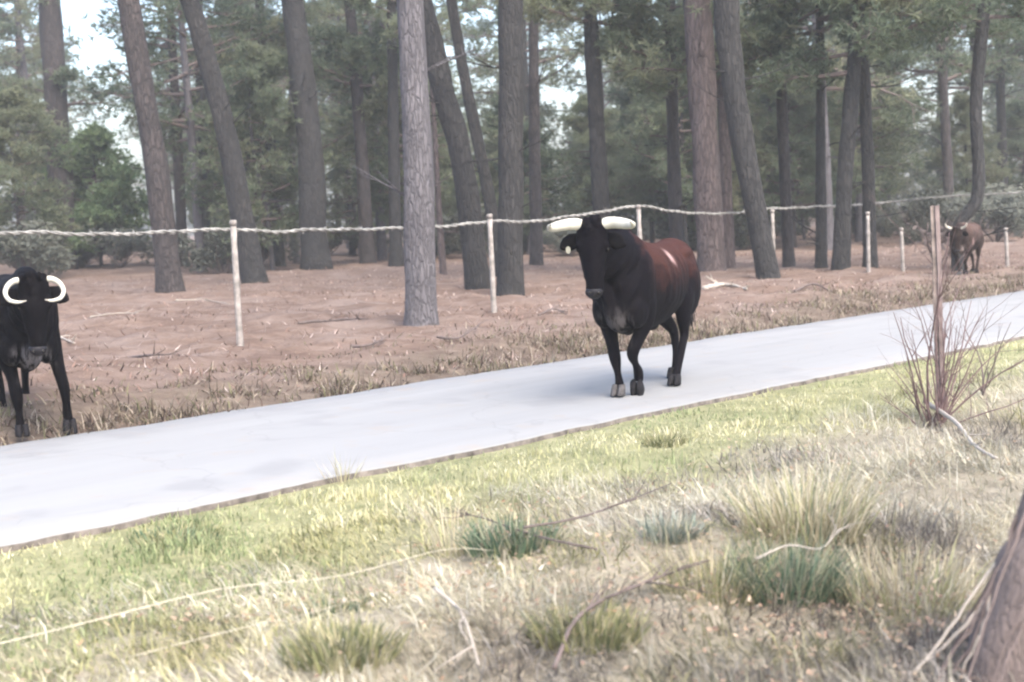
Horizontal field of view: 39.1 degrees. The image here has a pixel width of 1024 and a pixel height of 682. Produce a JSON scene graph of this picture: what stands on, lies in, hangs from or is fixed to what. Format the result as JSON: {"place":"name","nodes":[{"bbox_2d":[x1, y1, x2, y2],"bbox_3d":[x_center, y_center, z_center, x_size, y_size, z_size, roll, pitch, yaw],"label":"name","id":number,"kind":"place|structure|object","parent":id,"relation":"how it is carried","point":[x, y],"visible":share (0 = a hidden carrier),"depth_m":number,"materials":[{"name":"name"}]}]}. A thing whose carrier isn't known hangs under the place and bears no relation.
{"place":"outdoors","nodes":[
{"label":"outdoors","id":0,"kind":"place"},
{"bbox_2d":[0,208,1023,681],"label":"ground","id":1,"kind":"structure","parent":0,"point":[278,344],"depth_m":11.44,"materials":[{"name":"soil"}]},
{"bbox_2d":[0,0,45,217],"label":"pine tree","id":2,"kind":"object","parent":1,"relation":"on","point":[20,17],"visible":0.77,"depth_m":61.99,"materials":[{"name":"green plant"}]},
{"bbox_2d":[0,218,76,275],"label":"scrub bush","id":3,"kind":"object","parent":1,"relation":"on","point":[51,253],"visible":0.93,"depth_m":45.23,"materials":[{"name":"green plant"}]},
{"bbox_2d":[0,266,77,436],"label":"bull","id":4,"kind":"object","parent":1,"relation":"on","point":[30,337],"visible":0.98,"depth_m":10.95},
{"bbox_2d":[0,0,86,230],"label":"pine tree","id":5,"kind":"object","parent":1,"relation":"on","point":[7,62],"visible":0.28,"depth_m":68.90,"materials":[{"name":"green plant"}]},
{"bbox_2d":[0,83,91,266],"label":"young pine","id":6,"kind":"object","parent":1,"relation":"on","point":[16,105],"visible":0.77,"depth_m":47.44,"materials":[{"name":"green plant"}]},
{"bbox_2d":[0,19,110,185],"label":"pine tree","id":7,"kind":"object","parent":1,"relation":"on","point":[81,88],"visible":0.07,"depth_m":85.83,"materials":[{"name":"green plant"}]},
{"bbox_2d":[0,0,133,269],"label":"pine tree","id":8,"kind":"object","parent":1,"relation":"on","point":[56,70],"visible":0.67,"depth_m":55.61,"materials":[{"name":"brown plant"}]},
{"bbox_2d":[21,119,151,266],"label":"sapling","id":9,"kind":"object","parent":1,"relation":"on","point":[115,202],"visible":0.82,"depth_m":56.10,"materials":[{"name":"green plant"}]},
{"bbox_2d":[81,226,153,267],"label":"scrub bush","id":10,"kind":"object","parent":1,"relation":"on","point":[136,243],"visible":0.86,"depth_m":54.89,"materials":[{"name":"green plant"}]},
{"bbox_2d":[117,0,185,292],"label":"pine tree","id":11,"kind":"object","parent":1,"relation":"on","point":[168,276],"visible":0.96,"depth_m":31.80,"materials":[{"name":"brown plant"}]},
{"bbox_2d":[59,0,255,266],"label":"pine tree","id":12,"kind":"object","parent":1,"relation":"on","point":[180,213],"visible":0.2,"depth_m":51.37,"materials":[{"name":"green plant"}]},
{"bbox_2d":[124,520,225,548],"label":"olive tuft","id":13,"kind":"object","parent":1,"relation":"on","point":[155,534],"visible":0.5,"depth_m":7.55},
{"bbox_2d":[84,0,290,272],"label":"pine tree","id":14,"kind":"object","parent":1,"relation":"on","point":[190,113],"visible":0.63,"depth_m":46.19,"materials":[{"name":"green plant"}]},
{"bbox_2d":[120,0,260,262],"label":"pine tree","id":15,"kind":"object","parent":1,"relation":"on","point":[197,98],"visible":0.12,"depth_m":51.26,"materials":[{"name":"green plant"}]},
{"bbox_2d":[173,0,268,283],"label":"pine tree","id":16,"kind":"object","parent":1,"relation":"on","point":[251,266],"visible":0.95,"depth_m":36.26,"materials":[{"name":"green plant"}]},
{"bbox_2d":[177,227,274,273],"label":"scrub bush","id":17,"kind":"object","parent":1,"relation":"on","point":[203,256],"visible":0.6,"depth_m":45.05,"materials":[{"name":"green plant"}]},
{"bbox_2d":[229,220,243,345],"bbox_3d":[-3.286,-0.567,17.217,0.092,1.756,0.219,-3,5,-13],"label":"fence post","id":18,"kind":"object","parent":1,"relation":"on","point":[237,293],"visible":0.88,"depth_m":17.18,"materials":[{"name":"wood"}]},
{"bbox_2d":[184,86,297,223],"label":"young pine","id":19,"kind":"object","parent":1,"relation":"on","point":[249,165],"visible":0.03,"depth_m":52.36,"materials":[{"name":"green plant"}]},
{"bbox_2d":[160,0,323,266],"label":"pine tree","id":20,"kind":"object","parent":1,"relation":"on","point":[279,256],"visible":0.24,"depth_m":48.26,"materials":[{"name":"green plant"}]},
{"bbox_2d":[164,0,347,223],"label":"pine tree","id":21,"kind":"object","parent":1,"relation":"on","point":[206,2],"visible":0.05,"depth_m":56.04,"materials":[{"name":"green plant"}]},
{"bbox_2d":[178,36,340,269],"bbox_3d":[-8.122,-5.757,45.780,5.394,7.683,5.067,-6,6,-36],"label":"young pine","id":22,"kind":"object","parent":1,"relation":"on","point":[267,64],"visible":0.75,"depth_m":45.12,"materials":[{"name":"green plant"}]},
{"bbox_2d":[277,0,332,269],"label":"pine tree","id":23,"kind":"object","parent":1,"relation":"on","point":[315,252],"visible":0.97,"depth_m":44.50,"materials":[{"name":"brown plant"}]},
{"bbox_2d":[288,588,370,620],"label":"olive tuft","id":24,"kind":"object","parent":1,"relation":"on","point":[323,604],"visible":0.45,"depth_m":5.79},
{"bbox_2d":[282,0,382,254],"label":"pine tree","id":25,"kind":"object","parent":1,"relation":"on","point":[352,250],"visible":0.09,"depth_m":60.92,"materials":[{"name":"green plant"}]},
{"bbox_2d":[270,608,413,675],"bbox_3d":[-0.602,1.059,5.107,0.527,0.137,0.532,-2,5,0],"label":"olive tuft","id":26,"kind":"object","parent":1,"relation":"on","point":[353,657],"visible":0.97,"depth_m":5.07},
{"bbox_2d":[298,106,402,255],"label":"young pine","id":27,"kind":"object","parent":1,"relation":"on","point":[341,165],"visible":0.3,"depth_m":59.15,"materials":[{"name":"green plant"}]},
{"bbox_2d":[274,0,430,263],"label":"pine tree","id":28,"kind":"object","parent":1,"relation":"on","point":[361,50],"visible":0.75,"depth_m":47.25,"materials":[{"name":"green plant"}]},
{"bbox_2d":[268,0,471,259],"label":"pine tree","id":29,"kind":"object","parent":1,"relation":"on","point":[380,234],"visible":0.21,"depth_m":52.01,"materials":[{"name":"green plant"}]},
{"bbox_2d":[335,0,468,266],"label":"pine tree","id":30,"kind":"object","parent":1,"relation":"on","point":[395,257],"visible":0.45,"depth_m":45.18,"materials":[{"name":"green plant"}]},
{"bbox_2d":[337,33,479,228],"bbox_3d":[-3.579,-6.711,49.422,5.106,8.550,5.395,-4,5,-2],"label":"young pine","id":31,"kind":"object","parent":1,"relation":"on","point":[380,112],"visible":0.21,"depth_m":48.89,"materials":[{"name":"green plant"}]},
{"bbox_2d":[329,0,497,186],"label":"pine tree","id":32,"kind":"object","parent":1,"relation":"on","point":[470,6],"visible":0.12,"depth_m":59.22,"materials":[{"name":"green plant"}]},
{"bbox_2d":[354,0,475,325],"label":"pine tree","id":33,"kind":"object","parent":1,"relation":"on","point":[418,195],"visible":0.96,"depth_m":19.16,"materials":[{"name":"grey plant"}]},
{"bbox_2d":[400,82,459,274],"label":"pine tree","id":34,"kind":"object","parent":1,"relation":"on","point":[441,249],"visible":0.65,"depth_m":36.64,"materials":[{"name":"brown plant"}]},
{"bbox_2d":[374,0,489,289],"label":"pine tree","id":35,"kind":"object","parent":1,"relation":"on","point":[474,255],"visible":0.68,"depth_m":28.52,"materials":[{"name":"green plant"}]},
{"bbox_2d":[394,474,502,558],"bbox_3d":[-0.264,0.800,6.636,0.554,0.440,0.606,-6,6,-38],"label":"dry tuft","id":36,"kind":"object","parent":1,"relation":"on","point":[454,545],"visible":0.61,"depth_m":6.68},
{"bbox_2d":[435,213,487,254],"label":"scrub bush","id":37,"kind":"object","parent":1,"relation":"on","point":[456,242],"visible":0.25,"depth_m":49.57,"materials":[{"name":"green plant"}]},
{"bbox_2d":[446,0,497,276],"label":"pine tree","id":38,"kind":"object","parent":1,"relation":"on","point":[483,168],"visible":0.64,"depth_m":34.22,"materials":[{"name":"brown plant"}]},
{"bbox_2d":[426,0,550,295],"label":"pine tree","id":39,"kind":"object","parent":1,"relation":"on","point":[510,269],"visible":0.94,"depth_m":26.63,"materials":[{"name":"brown plant"}]},
{"bbox_2d":[486,214,496,312],"bbox_3d":[-0.287,-1.012,21.099,0.092,1.698,0.212,-3,5,-8],"label":"fence post","id":40,"kind":"object","parent":1,"relation":"on","point":[491,265],"visible":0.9,"depth_m":21.06,"materials":[{"name":"wood"}]},
{"bbox_2d":[443,2,577,128],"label":"pine tree","id":41,"kind":"object","parent":1,"relation":"on","point":[490,23],"visible":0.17,"depth_m":75.02,"materials":[{"name":"green plant"}]},
{"bbox_2d":[448,511,573,559],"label":"green tuft","id":42,"kind":"object","parent":1,"relation":"on","point":[488,539],"visible":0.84,"depth_m":6.50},
{"bbox_2d":[0,382,1022,681],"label":"fallen leaves","id":43,"kind":"object","parent":1,"relation":"on","point":[842,616],"depth_m":5.64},
{"bbox_2d":[0,355,1023,681],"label":"dry grass","id":44,"kind":"structure","parent":1,"relation":"on","point":[860,671],"depth_m":5.94,"materials":[{"name":"plant"}]},
{"bbox_2d":[0,548,484,643],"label":"dry stalk","id":45,"kind":"object","parent":44,"relation":"on","point":[206,592],"visible":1,"depth_m":5.76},
{"bbox_2d":[433,586,481,671],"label":"fallen branch","id":46,"kind":"object","parent":44,"relation":"on","point":[446,598],"visible":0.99,"depth_m":5.18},
{"bbox_2d":[0,264,1023,445],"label":"roadside weeds","id":47,"kind":"object","parent":1,"relation":"on","point":[496,366],"visible":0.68,"depth_m":15.26,"materials":[{"name":"plant"}]},
{"bbox_2d":[466,91,557,212],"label":"young pine","id":48,"kind":"object","parent":1,"relation":"on","point":[491,117],"visible":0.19,"depth_m":58.61,"materials":[{"name":"green plant"}]},
{"bbox_2d":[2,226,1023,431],"bbox_3d":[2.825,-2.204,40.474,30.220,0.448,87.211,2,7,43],"label":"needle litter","id":49,"kind":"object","parent":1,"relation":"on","point":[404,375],"visible":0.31,"depth_m":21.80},
{"bbox_2d":[470,71,564,212],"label":"young pine","id":50,"kind":"object","parent":1,"relation":"on","point":[547,111],"visible":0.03,"depth_m":66.62,"materials":[{"name":"green plant"}]},
{"bbox_2d":[478,116,586,254],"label":"young pine","id":51,"kind":"object","parent":1,"relation":"on","point":[549,176],"visible":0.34,"depth_m":49.52,"materials":[{"name":"green plant"}]},
{"bbox_2d":[444,0,622,244],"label":"pine tree","id":52,"kind":"object","parent":1,"relation":"on","point":[569,53],"visible":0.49,"depth_m":61.90,"materials":[{"name":"green plant"}]},
{"bbox_2d":[491,0,582,264],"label":"pine tree","id":53,"kind":"object","parent":1,"relation":"on","point":[536,241],"visible":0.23,"depth_m":39.70,"materials":[{"name":"brown plant"}]},
{"bbox_2d":[488,0,673,217],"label":"pine tree","id":54,"kind":"object","parent":1,"relation":"on","point":[589,10],"visible":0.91,"depth_m":34.21,"materials":[{"name":"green plant"}]},
{"bbox_2d":[513,595,654,655],"bbox_3d":[0.268,1.027,5.266,0.525,0.137,0.530,-2,5,0],"label":"olive tuft","id":55,"kind":"object","parent":1,"relation":"on","point":[617,639],"visible":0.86,"depth_m":5.20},
{"bbox_2d":[540,7,643,161],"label":"pine tree","id":56,"kind":"object","parent":1,"relation":"on","point":[572,80],"visible":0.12,"depth_m":63.99,"materials":[{"name":"green plant"}]},
{"bbox_2d":[542,93,649,222],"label":"young pine","id":57,"kind":"object","parent":1,"relation":"on","point":[576,124],"visible":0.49,"depth_m":50.85,"materials":[{"name":"green plant"}]},
{"bbox_2d":[552,553,718,669],"bbox_3d":[0.508,0.939,5.411,0.399,0.279,1.204,1,6,33],"label":"fallen branch","id":58,"kind":"object","parent":1,"relation":"on","point":[566,636],"visible":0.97,"depth_m":5.44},
{"bbox_2d":[581,79,692,242],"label":"young pine","id":59,"kind":"object","parent":1,"relation":"on","point":[622,98],"visible":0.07,"depth_m":53.85,"materials":[{"name":"green plant"}]},
{"bbox_2d":[638,429,694,448],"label":"olive tuft","id":60,"kind":"object","parent":1,"relation":"on","point":[662,438],"visible":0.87,"depth_m":9.84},
{"bbox_2d":[624,506,717,544],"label":"green tuft","id":61,"kind":"object","parent":1,"relation":"on","point":[663,532],"visible":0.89,"depth_m":6.41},
{"bbox_2d":[571,0,771,240],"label":"pine tree","id":62,"kind":"object","parent":1,"relation":"on","point":[624,48],"visible":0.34,"depth_m":35.46,"materials":[{"name":"green plant"}]},
{"bbox_2d":[608,65,745,233],"bbox_3d":[5.826,-6.350,48.964,4.965,7.137,4.717,-6,6,-34],"label":"young pine","id":63,"kind":"object","parent":1,"relation":"on","point":[641,186],"visible":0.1,"depth_m":49.14,"materials":[{"name":"green plant"}]},
{"bbox_2d":[609,27,753,243],"bbox_3d":[5.170,-6.301,45.860,4.488,7.628,4.680,-5,6,-31],"label":"young pine","id":64,"kind":"object","parent":1,"relation":"on","point":[655,157],"visible":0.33,"depth_m":45.47,"materials":[{"name":"green plant"}]},
{"bbox_2d":[630,195,746,249],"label":"scrub bush","id":65,"kind":"object","parent":1,"relation":"on","point":[662,227],"visible":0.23,"depth_m":49.53,"materials":[{"name":"green plant"}]},
{"bbox_2d":[683,0,726,271],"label":"pine tree","id":66,"kind":"object","parent":1,"relation":"on","point":[702,104],"visible":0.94,"depth_m":31.60,"materials":[{"name":"brown plant"}]},
{"bbox_2d":[631,529,787,607],"bbox_3d":[0.802,0.915,5.793,0.667,0.250,0.712,-5,6,-30],"label":"rush tuft","id":67,"kind":"object","parent":1,"relation":"on","point":[696,571],"visible":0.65,"depth_m":5.78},
{"bbox_2d":[656,39,778,215],"bbox_3d":[7.054,-6.349,47.427,4.304,7.310,4.101,1,6,29],"label":"young pine","id":68,"kind":"object","parent":1,"relation":"on","point":[735,181],"visible":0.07,"depth_m":46.59,"materials":[{"name":"green plant"}]},
{"bbox_2d":[596,0,842,268],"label":"pine tree","id":69,"kind":"object","parent":1,"relation":"on","point":[725,157],"visible":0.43,"depth_m":32.64,"materials":[{"name":"green plant"}]},
{"bbox_2d":[687,0,800,279],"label":"pine tree","id":70,"kind":"object","parent":1,"relation":"on","point":[730,51],"visible":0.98,"depth_m":27.91,"materials":[{"name":"grey plant"}]},
{"bbox_2d":[686,0,815,266],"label":"pine tree","id":71,"kind":"object","parent":1,"relation":"on","point":[788,255],"visible":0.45,"depth_m":33.42,"materials":[{"name":"brown plant"}]},
{"bbox_2d":[733,214,780,248],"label":"scrub bush","id":72,"kind":"object","parent":1,"relation":"on","point":[741,238],"visible":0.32,"depth_m":47.65,"materials":[{"name":"green plant"}]},
{"bbox_2d":[741,93,838,239],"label":"young pine","id":73,"kind":"object","parent":1,"relation":"on","point":[802,213],"visible":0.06,"depth_m":56.30,"materials":[{"name":"green plant"}]},
{"bbox_2d":[707,525,874,607],"bbox_3d":[1.127,0.885,5.811,0.687,0.279,0.694,-5,6,-26],"label":"rush tuft","id":74,"kind":"object","parent":1,"relation":"on","point":[801,589],"visible":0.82,"depth_m":5.73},
{"bbox_2d":[732,76,857,247],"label":"young pine","id":75,"kind":"object","parent":1,"relation":"on","point":[805,163],"visible":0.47,"depth_m":46.63,"materials":[{"name":"green plant"}]},
{"bbox_2d":[686,450,916,547],"bbox_3d":[1.304,0.680,6.428,0.977,0.376,1.020,1,6,31],"label":"dry tuft","id":76,"kind":"object","parent":1,"relation":"on","point":[804,503],"visible":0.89,"depth_m":6.34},
{"bbox_2d":[713,0,933,267],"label":"pine tree","id":77,"kind":"object","parent":1,"relation":"on","point":[821,248],"visible":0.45,"depth_m":31.83,"materials":[{"name":"green plant"}]},
{"bbox_2d":[774,554,873,606],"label":"rush tuft","id":78,"kind":"object","parent":1,"relation":"on","point":[836,598],"visible":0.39,"depth_m":5.70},
{"bbox_2d":[713,0,935,250],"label":"pine tree","id":79,"kind":"object","parent":1,"relation":"on","point":[830,219],"visible":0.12,"depth_m":45.05,"materials":[{"name":"green plant"}]},
{"bbox_2d":[785,11,924,241],"bbox_3d":[12.456,-11.228,52.427,7.278,15.860,7.567,-1,7,10],"label":"pine tree","id":80,"kind":"object","parent":1,"relation":"on","point":[858,227],"visible":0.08,"depth_m":52.95,"materials":[{"name":"green plant"}]},
{"bbox_2d":[789,23,943,244],"bbox_3d":[11.703,-7.072,48.767,5.176,8.286,5.414,-3,5,-10],"label":"young pine","id":81,"kind":"object","parent":1,"relation":"on","point":[888,124],"visible":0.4,"depth_m":47.98,"materials":[{"name":"green plant"}]},
{"bbox_2d":[750,0,994,269],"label":"pine tree","id":82,"kind":"object","parent":1,"relation":"on","point":[841,248],"visible":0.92,"depth_m":29.71,"materials":[{"name":"green plant"}]},
{"bbox_2d":[830,102,918,218],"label":"young pine","id":83,"kind":"object","parent":1,"relation":"on","point":[888,155],"visible":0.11,"depth_m":56.20,"materials":[{"name":"green plant"}]},
{"bbox_2d":[824,11,959,231],"bbox_3d":[16.438,-10.897,62.952,6.452,12.928,6.709,1,5,19],"label":"pine tree","id":84,"kind":"object","parent":1,"relation":"on","point":[924,129],"visible":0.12,"depth_m":62.50,"materials":[{"name":"green plant"}]},
{"bbox_2d":[796,527,993,617],"bbox_3d":[1.571,0.901,5.747,0.856,0.278,0.846,-2,5,0],"label":"dry tuft","id":85,"kind":"object","parent":1,"relation":"on","point":[958,589],"visible":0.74,"depth_m":5.68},
{"bbox_2d":[882,119,935,202],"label":"young pine","id":86,"kind":"object","parent":1,"relation":"on","point":[907,179],"visible":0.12,"depth_m":89.40,"materials":[{"name":"green plant"}]},
{"bbox_2d":[879,215,951,244],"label":"scrub bush","id":87,"kind":"object","parent":1,"relation":"on","point":[892,226],"visible":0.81,"depth_m":46.28,"materials":[{"name":"green plant"}]},
{"bbox_2d":[876,191,962,237],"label":"scrub bush","id":88,"kind":"object","parent":1,"relation":"on","point":[897,210],"visible":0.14,"depth_m":53.58,"materials":[{"name":"green plant"}]},
{"bbox_2d":[837,0,1023,267],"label":"pine tree","id":89,"kind":"object","parent":1,"relation":"on","point":[867,150],"visible":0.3,"depth_m":30.89,"materials":[{"name":"green plant"}]},
{"bbox_2d":[894,209,973,269],"bbox_3d":[9.017,-2.218,30.161,2.174,1.501,1.198,-5,6,-28],"label":"dead brush","id":90,"kind":"object","parent":1,"relation":"on","point":[928,240],"visible":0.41,"depth_m":30.12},
{"bbox_2d":[903,120,971,192],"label":"young pine","id":91,"kind":"object","parent":1,"relation":"on","point":[926,180],"visible":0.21,"depth_m":75.10,"materials":[{"name":"green plant"}]},
{"bbox_2d":[930,205,945,410],"bbox_3d":[3.204,-0.059,10.818,0.067,1.911,0.197,-2,5,0],"label":"fence post","id":92,"kind":"object","parent":1,"relation":"on","point":[935,229],"visible":0.58,"depth_m":10.80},
{"bbox_2d":[865,190,1023,427],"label":"bare shrub","id":93,"kind":"object","parent":1,"relation":"on","point":[942,399],"visible":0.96,"depth_m":10.58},
{"bbox_2d":[879,0,1023,240],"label":"pine tree","id":94,"kind":"object","parent":1,"relation":"on","point":[943,60],"visible":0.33,"depth_m":49.66,"materials":[{"name":"green plant"}]},
{"bbox_2d":[901,185,1021,239],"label":"scrub bush","id":95,"kind":"object","parent":1,"relation":"on","point":[924,210],"visible":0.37,"depth_m":48.76,"materials":[{"name":"green plant"}]},
{"bbox_2d":[900,492,1023,681],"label":"leaning tree","id":96,"kind":"object","parent":1,"relation":"on","point":[996,636],"visible":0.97,"depth_m":4.57,"materials":[{"name":"plant"}]},
{"bbox_2d":[902,0,1023,272],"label":"pine tree","id":97,"kind":"object","parent":1,"relation":"on","point":[985,31],"visible":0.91,"depth_m":28.92,"materials":[{"name":"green plant"}]},
{"bbox_2d":[945,222,983,274],"bbox_3d":[8.560,-1.747,27.183,0.498,1.016,1.891,0,6,28],"label":"bull","id":98,"kind":"object","parent":1,"relation":"on","point":[965,233],"visible":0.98,"depth_m":26.81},
{"bbox_2d":[907,2,1023,227],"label":"pine tree","id":99,"kind":"object","parent":1,"relation":"on","point":[995,72],"visible":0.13,"depth_m":59.20,"materials":[{"name":"green plant"}]},
{"bbox_2d":[915,89,1017,197],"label":"young pine","id":100,"kind":"object","parent":1,"relation":"on","point":[962,116],"visible":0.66,"depth_m":54.65,"materials":[{"name":"green plant"}]},
{"bbox_2d":[921,2,1023,228],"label":"pine tree","id":101,"kind":"object","parent":1,"relation":"on","point":[1000,82],"visible":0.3,"depth_m":62.32,"materials":[{"name":"green plant"}]},
{"bbox_2d":[942,190,1023,241],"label":"scrub bush","id":102,"kind":"object","parent":1,"relation":"on","point":[991,202],"visible":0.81,"depth_m":45.20,"materials":[{"name":"green plant"}]},
{"bbox_2d":[953,294,1023,394],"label":"bare shrub","id":103,"kind":"object","parent":1,"relation":"on","point":[983,378],"visible":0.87,"depth_m":11.63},
{"bbox_2d":[984,99,1023,191],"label":"young pine","id":104,"kind":"object","parent":1,"relation":"on","point":[1015,117],"visible":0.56,"depth_m":64.30,"materials":[{"name":"green plant"}]},
{"bbox_2d":[0,291,1023,553],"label":"road","id":105,"kind":"structure","parent":0,"point":[68,487],"depth_m":11.09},
{"bbox_2d":[547,214,700,396],"bbox_3d":[1.099,-0.319,12.387,0.676,1.571,2.710,0,5,24],"label":"bull","id":106,"kind":"object","parent":105,"relation":"on","point":[638,287],"visible":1,"depth_m":11.90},
{"bbox_2d":[0,340,1023,681],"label":"verge grass","id":107,"kind":"structure","parent":0,"point":[148,550],"depth_m":7.45,"materials":[{"name":"plant"}]},
{"bbox_2d":[0,191,1023,236],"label":"barbed wire","id":108,"kind":"object","parent":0,"point":[150,232],"visible":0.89,"depth_m":21.79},
{"bbox_2d":[0,0,1023,236],"label":"sky","id":109,"kind":"structure","parent":0,"point":[72,10],"materials":[{"name":"white"}]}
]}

